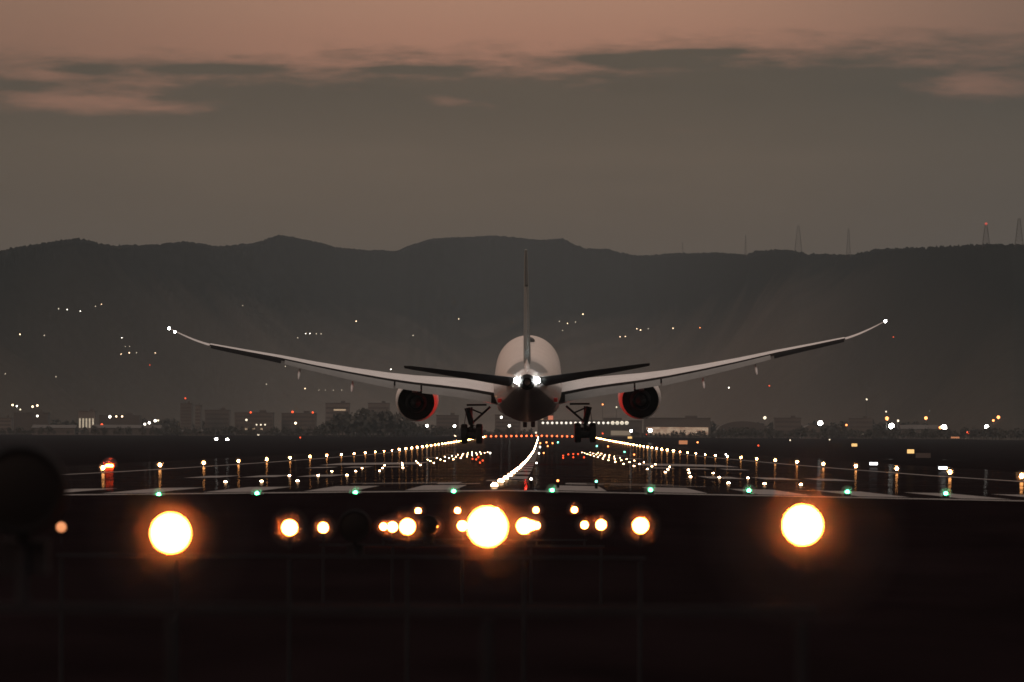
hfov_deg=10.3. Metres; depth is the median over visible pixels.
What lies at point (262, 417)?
apartment block
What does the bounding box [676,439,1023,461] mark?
taxiway
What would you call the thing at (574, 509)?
approach light
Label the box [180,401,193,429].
apartment block
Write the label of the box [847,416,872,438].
office block
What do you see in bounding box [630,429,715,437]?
woods
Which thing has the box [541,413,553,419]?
office block
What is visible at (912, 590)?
overrun
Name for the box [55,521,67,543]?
approach light
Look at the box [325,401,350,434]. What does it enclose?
apartment block
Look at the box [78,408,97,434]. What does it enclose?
floodlit hall
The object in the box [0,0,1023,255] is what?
sky
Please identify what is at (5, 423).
office block
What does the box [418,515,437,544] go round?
flash light
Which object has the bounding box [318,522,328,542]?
approach light
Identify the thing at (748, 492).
threshold light
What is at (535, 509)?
approach light
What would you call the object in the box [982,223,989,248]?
radio mast
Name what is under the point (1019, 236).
radio mast
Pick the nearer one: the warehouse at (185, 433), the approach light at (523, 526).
the approach light at (523, 526)
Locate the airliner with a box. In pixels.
[168,249,886,443]
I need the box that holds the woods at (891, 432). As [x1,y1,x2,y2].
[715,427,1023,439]
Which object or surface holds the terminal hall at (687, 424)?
on the ground
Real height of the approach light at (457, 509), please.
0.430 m
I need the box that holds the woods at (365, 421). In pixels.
[316,407,532,436]
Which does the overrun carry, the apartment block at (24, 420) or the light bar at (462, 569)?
the light bar at (462, 569)
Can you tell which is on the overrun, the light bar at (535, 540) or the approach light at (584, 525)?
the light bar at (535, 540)
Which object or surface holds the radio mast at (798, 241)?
on the hills
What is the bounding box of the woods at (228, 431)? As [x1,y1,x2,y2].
[0,425,321,435]
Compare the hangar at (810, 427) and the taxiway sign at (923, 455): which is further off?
the hangar at (810, 427)
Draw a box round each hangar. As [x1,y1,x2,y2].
[715,421,767,437]
[800,425,820,438]
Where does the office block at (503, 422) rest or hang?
on the ground
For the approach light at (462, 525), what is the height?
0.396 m
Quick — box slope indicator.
[104,463,115,466]
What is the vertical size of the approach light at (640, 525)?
0.353 m
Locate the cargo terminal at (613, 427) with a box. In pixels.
[538,418,642,436]
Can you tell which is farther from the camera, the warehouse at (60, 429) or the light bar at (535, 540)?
the warehouse at (60, 429)
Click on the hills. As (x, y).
(950, 354)
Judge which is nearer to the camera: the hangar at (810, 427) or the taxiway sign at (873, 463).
the taxiway sign at (873, 463)
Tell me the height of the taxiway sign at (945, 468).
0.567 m
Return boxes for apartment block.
[13,410,50,433]
[99,413,141,424]
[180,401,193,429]
[195,403,202,429]
[205,408,230,434]
[234,410,273,434]
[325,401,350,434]
[368,401,389,434]
[436,413,458,435]
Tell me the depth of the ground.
1712.76 m
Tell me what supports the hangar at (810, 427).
on the ground
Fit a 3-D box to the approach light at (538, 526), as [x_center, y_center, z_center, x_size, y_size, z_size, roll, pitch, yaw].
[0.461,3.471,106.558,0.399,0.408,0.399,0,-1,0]
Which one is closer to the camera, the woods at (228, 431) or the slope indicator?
the slope indicator
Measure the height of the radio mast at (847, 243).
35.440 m
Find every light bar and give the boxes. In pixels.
[55,553,645,681]
[319,544,604,603]
[381,538,586,544]
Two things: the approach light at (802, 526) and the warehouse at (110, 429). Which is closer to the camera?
the approach light at (802, 526)
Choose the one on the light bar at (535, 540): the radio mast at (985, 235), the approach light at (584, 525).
the approach light at (584, 525)
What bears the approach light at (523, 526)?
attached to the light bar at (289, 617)
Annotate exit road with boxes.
[806,458,956,459]
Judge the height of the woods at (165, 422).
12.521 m
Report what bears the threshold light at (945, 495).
on the overrun
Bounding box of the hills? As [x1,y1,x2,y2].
[0,235,1023,439]
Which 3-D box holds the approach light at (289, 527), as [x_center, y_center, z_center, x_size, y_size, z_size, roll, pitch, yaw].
[-1.819,1.530,46.392,0.344,0.353,0.344,0,-1,0]
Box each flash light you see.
[0,445,67,607]
[338,510,370,555]
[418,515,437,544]
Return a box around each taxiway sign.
[679,440,687,443]
[869,462,877,466]
[907,449,913,453]
[915,453,930,458]
[938,466,947,470]
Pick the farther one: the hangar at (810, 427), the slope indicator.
the hangar at (810, 427)
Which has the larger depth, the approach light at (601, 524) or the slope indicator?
the slope indicator
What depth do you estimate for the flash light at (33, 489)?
16.67 m
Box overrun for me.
[0,492,1023,681]
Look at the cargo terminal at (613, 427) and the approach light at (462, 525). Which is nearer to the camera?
the approach light at (462, 525)
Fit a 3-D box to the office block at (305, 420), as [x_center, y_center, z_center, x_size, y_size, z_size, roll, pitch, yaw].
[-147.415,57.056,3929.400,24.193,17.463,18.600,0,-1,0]
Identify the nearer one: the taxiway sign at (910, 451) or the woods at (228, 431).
the taxiway sign at (910, 451)
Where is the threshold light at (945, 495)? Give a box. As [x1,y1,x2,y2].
[942,492,948,497]
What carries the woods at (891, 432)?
on the ground
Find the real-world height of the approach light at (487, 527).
0.434 m
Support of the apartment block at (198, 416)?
on the ground
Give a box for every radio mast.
[794,226,801,253]
[846,228,850,258]
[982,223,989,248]
[1014,219,1023,246]
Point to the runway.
(507, 456)
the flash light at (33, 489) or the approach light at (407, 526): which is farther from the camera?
the approach light at (407, 526)
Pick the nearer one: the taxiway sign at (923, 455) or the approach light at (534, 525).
the approach light at (534, 525)
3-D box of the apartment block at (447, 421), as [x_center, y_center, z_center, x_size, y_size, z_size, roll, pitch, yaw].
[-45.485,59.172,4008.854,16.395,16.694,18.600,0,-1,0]
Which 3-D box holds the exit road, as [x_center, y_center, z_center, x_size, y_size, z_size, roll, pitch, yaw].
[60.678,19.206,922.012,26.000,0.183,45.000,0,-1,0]
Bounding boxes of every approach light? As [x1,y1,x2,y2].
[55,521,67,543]
[151,513,189,585]
[281,519,297,549]
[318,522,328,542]
[379,522,386,537]
[387,521,397,541]
[399,518,415,548]
[415,507,421,512]
[454,507,460,512]
[457,520,467,540]
[468,507,506,578]
[516,518,531,547]
[530,520,536,539]
[533,507,538,512]
[535,521,540,536]
[571,506,577,513]
[580,521,588,535]
[596,519,606,539]
[632,517,648,547]
[783,505,821,577]
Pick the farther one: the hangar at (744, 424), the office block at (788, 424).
the office block at (788, 424)
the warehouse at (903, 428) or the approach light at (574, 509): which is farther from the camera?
the warehouse at (903, 428)
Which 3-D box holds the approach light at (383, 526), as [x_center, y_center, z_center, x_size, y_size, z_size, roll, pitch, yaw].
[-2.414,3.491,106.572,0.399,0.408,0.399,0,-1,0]
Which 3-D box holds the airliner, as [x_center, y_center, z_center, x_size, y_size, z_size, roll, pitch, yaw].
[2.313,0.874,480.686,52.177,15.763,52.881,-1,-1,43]
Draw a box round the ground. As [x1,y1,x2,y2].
[0,433,1023,501]
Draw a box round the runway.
[61,437,1023,501]
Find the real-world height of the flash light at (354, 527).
0.388 m
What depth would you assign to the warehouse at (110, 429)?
3450.88 m
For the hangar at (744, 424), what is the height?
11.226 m
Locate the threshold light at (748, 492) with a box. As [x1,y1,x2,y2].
[745,489,751,494]
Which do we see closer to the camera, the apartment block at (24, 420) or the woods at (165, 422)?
the apartment block at (24, 420)
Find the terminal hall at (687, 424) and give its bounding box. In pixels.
[643,416,710,437]
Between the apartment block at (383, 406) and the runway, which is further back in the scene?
the apartment block at (383, 406)
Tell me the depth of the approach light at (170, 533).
16.69 m
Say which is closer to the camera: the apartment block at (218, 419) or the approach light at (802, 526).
the approach light at (802, 526)
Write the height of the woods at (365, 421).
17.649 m
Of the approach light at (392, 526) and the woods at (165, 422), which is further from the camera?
the woods at (165, 422)
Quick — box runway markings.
[65,437,1023,500]
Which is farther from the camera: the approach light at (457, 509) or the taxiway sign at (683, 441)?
the taxiway sign at (683, 441)
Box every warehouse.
[31,425,78,434]
[91,425,162,434]
[179,430,216,435]
[898,425,938,438]
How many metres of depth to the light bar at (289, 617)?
46.42 m
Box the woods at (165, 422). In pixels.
[50,418,204,434]
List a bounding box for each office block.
[0,415,13,433]
[281,411,316,434]
[495,414,520,435]
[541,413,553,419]
[773,415,800,437]
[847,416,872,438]
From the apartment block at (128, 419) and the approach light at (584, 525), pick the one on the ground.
the apartment block at (128, 419)

